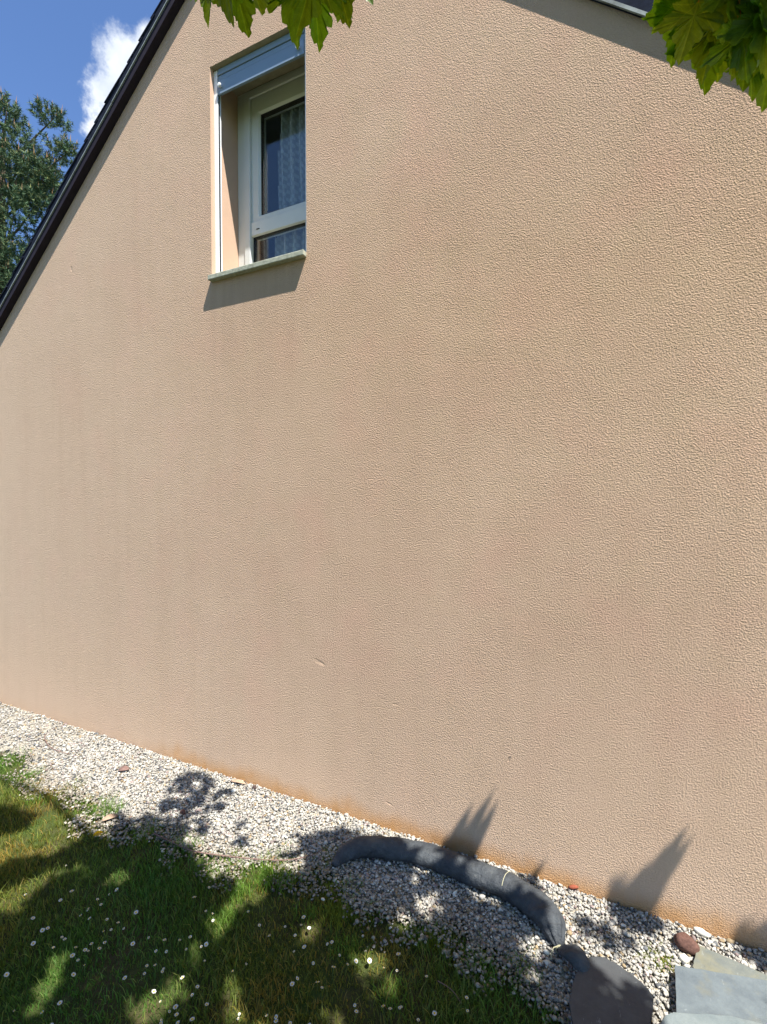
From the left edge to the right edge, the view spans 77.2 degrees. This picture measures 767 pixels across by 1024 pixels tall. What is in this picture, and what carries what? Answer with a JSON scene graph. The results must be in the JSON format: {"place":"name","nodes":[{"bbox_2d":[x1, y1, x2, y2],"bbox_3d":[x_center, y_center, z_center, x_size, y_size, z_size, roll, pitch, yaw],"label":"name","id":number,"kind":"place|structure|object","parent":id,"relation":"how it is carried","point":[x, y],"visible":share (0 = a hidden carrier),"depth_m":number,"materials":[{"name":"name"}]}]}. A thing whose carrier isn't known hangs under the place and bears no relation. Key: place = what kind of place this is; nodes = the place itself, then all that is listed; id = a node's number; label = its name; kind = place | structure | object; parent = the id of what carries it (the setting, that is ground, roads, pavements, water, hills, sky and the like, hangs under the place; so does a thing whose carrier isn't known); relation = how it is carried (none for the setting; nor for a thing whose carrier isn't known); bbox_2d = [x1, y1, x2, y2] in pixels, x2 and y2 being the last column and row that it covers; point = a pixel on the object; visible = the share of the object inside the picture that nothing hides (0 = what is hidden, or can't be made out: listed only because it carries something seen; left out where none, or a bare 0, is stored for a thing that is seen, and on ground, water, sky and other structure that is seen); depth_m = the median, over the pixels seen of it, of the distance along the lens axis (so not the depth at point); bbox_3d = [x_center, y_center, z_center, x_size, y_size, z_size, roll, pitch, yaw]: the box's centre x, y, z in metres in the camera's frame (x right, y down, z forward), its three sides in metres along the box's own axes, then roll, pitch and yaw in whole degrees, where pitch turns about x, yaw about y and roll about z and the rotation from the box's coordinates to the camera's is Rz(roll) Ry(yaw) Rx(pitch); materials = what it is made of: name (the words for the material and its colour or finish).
{"place":"outdoors","nodes":[
{"label":"outdoors","id":0,"kind":"place"},
{"bbox_2d":[0,0,159,269],"label":"sky","id":1,"kind":"structure","parent":0,"point":[71,54],"materials":[{"name":"blue"}]},
{"bbox_2d":[0,746,570,1023],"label":"ground","id":2,"kind":"structure","parent":0,"point":[133,970],"depth_m":1.69,"materials":[{"name":"plant"}]},
{"bbox_2d":[0,89,78,294],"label":"pine tree","id":3,"kind":"object","parent":2,"relation":"on","point":[29,181],"visible":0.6,"depth_m":9.37,"materials":[{"name":"green plant"}]},
{"bbox_2d":[0,0,766,952],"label":"house","id":4,"kind":"structure","parent":2,"relation":"on","point":[418,488],"depth_m":2.20,"materials":[{"name":"paint"}]},
{"bbox_2d":[208,27,305,281],"bbox_3d":[-0.631,-1.887,2.695,0.659,1.232,0.329,1,2,26],"label":"window","id":5,"kind":"structure","parent":4,"relation":"in","point":[286,92],"depth_m":2.77,"materials":[{"name":"white plastic"}]},
{"bbox_2d":[275,103,305,256],"bbox_3d":[-0.546,-1.865,2.862,0.620,1.280,0.060,1,2,26],"label":"lace curtain","id":6,"kind":"object","parent":4,"relation":"hanging from","point":[291,169],"visible":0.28,"depth_m":2.85,"materials":[{"name":"fabric"}]},
{"bbox_2d":[190,0,766,112],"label":"maple tree","id":7,"kind":"object","parent":2,"relation":"on","point":[713,40],"visible":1,"depth_m":0.93,"materials":[{"name":"green plant"}]},
{"bbox_2d":[0,702,766,1023],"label":"gravel path","id":8,"kind":"structure","parent":0,"point":[524,957],"depth_m":2.10,"materials":[{"name":"grey gravel"}]},
{"bbox_2d":[118,766,128,770],"bbox_3d":[-1.521,1.506,2.811,0.060,0.017,0.041,0,13,-9],"label":"dry leaf","id":9,"kind":"object","parent":8,"relation":"on","point":[122,768],"visible":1,"depth_m":2.81,"materials":[{"name":"pink plant"}]},
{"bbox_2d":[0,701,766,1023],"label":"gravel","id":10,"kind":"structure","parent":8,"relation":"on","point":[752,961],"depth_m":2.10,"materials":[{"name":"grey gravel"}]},
{"bbox_2d":[44,734,68,753],"bbox_3d":[-2.126,1.502,3.093,0.414,0.006,0.048,1,2,39],"label":"twig","id":11,"kind":"object","parent":10,"relation":"on","point":[51,747],"visible":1,"depth_m":3.07,"materials":[{"name":"beige wood"}]},
{"bbox_2d":[102,814,117,820],"bbox_3d":[-1.359,1.519,2.385,0.070,0.017,0.031,-1,13,-32],"label":"dry leaf","id":12,"kind":"object","parent":10,"relation":"on","point":[109,816],"visible":1,"depth_m":2.39,"materials":[{"name":"beige plant"}]},
{"bbox_2d":[152,832,323,860],"bbox_3d":[-0.692,1.524,2.174,0.843,0.022,0.102,0,2,9],"label":"twig","id":13,"kind":"object","parent":10,"relation":"on","point":[230,856],"visible":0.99,"depth_m":2.13,"materials":[{"name":"wood"}]},
{"bbox_2d":[231,779,245,784],"bbox_3d":[-0.816,1.511,2.688,0.100,0.017,0.023,0,13,19],"label":"dry leaf","id":14,"kind":"object","parent":10,"relation":"on","point":[238,781],"visible":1,"depth_m":2.69,"materials":[{"name":"beige plant"}]},
{"bbox_2d":[332,835,589,971],"bbox_3d":[0.290,1.499,1.944,1.049,0.094,0.284,1,2,30],"label":"stone edging","id":15,"kind":"object","parent":10,"relation":"on","point":[539,909],"visible":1,"depth_m":1.96,"materials":[{"name":"dark grey stone"}]},
{"bbox_2d":[568,885,578,889],"bbox_3d":[0.776,1.530,1.958,0.044,0.014,0.016,0,1,3],"label":"brick chip","id":16,"kind":"object","parent":10,"relation":"on","point":[572,887],"visible":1,"depth_m":1.95,"materials":[{"name":"brick"}]},
{"bbox_2d":[569,956,653,1023],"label":"slate slab","id":17,"kind":"object","parent":10,"relation":"on","point":[604,990],"depth_m":1.49,"materials":[{"name":"grey stone"}]},
{"bbox_2d":[674,932,699,955],"bbox_3d":[1.073,1.529,1.700,0.082,0.058,0.061,1,2,43],"label":"stone","id":18,"kind":"object","parent":10,"relation":"on","point":[685,942],"visible":1,"depth_m":1.69,"materials":[{"name":"brown stone"}]},
{"bbox_2d":[693,927,710,937],"bbox_3d":[1.163,1.536,1.755,0.056,0.024,0.021,1,2,40],"label":"stone","id":19,"kind":"object","parent":10,"relation":"on","point":[702,932],"visible":1,"depth_m":1.75,"materials":[{"name":"white stone"}]},
{"bbox_2d":[693,945,766,979],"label":"slate slab","id":20,"kind":"object","parent":10,"relation":"on","point":[707,959],"depth_m":1.62,"materials":[{"name":"grey stone"}]},
{"bbox_2d":[675,965,766,1023],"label":"slate slab","id":21,"kind":"object","parent":20,"relation":"on","point":[699,991],"depth_m":1.50,"materials":[{"name":"grey stone"}]},
{"bbox_2d":[660,1012,761,1023],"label":"slate slab","id":22,"kind":"object","parent":21,"relation":"on","point":[679,1018],"depth_m":1.42,"materials":[{"name":"grey stone"}]},
{"bbox_2d":[119,815,685,983],"bbox_3d":[-0.107,1.544,1.984,2.416,0.033,0.476,1,2,24],"label":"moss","id":23,"kind":"object","parent":8,"relation":"on","point":[331,904],"visible":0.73,"depth_m":1.87,"materials":[{"name":"green plant"}]},
{"bbox_2d":[679,954,690,963],"bbox_3d":[1.037,1.540,1.655,0.027,0.026,0.032,-1,2,-41],"label":"stone","id":24,"kind":"object","parent":8,"relation":"on","point":[686,959],"visible":1,"depth_m":1.65,"materials":[{"name":"white stone"}]}
]}

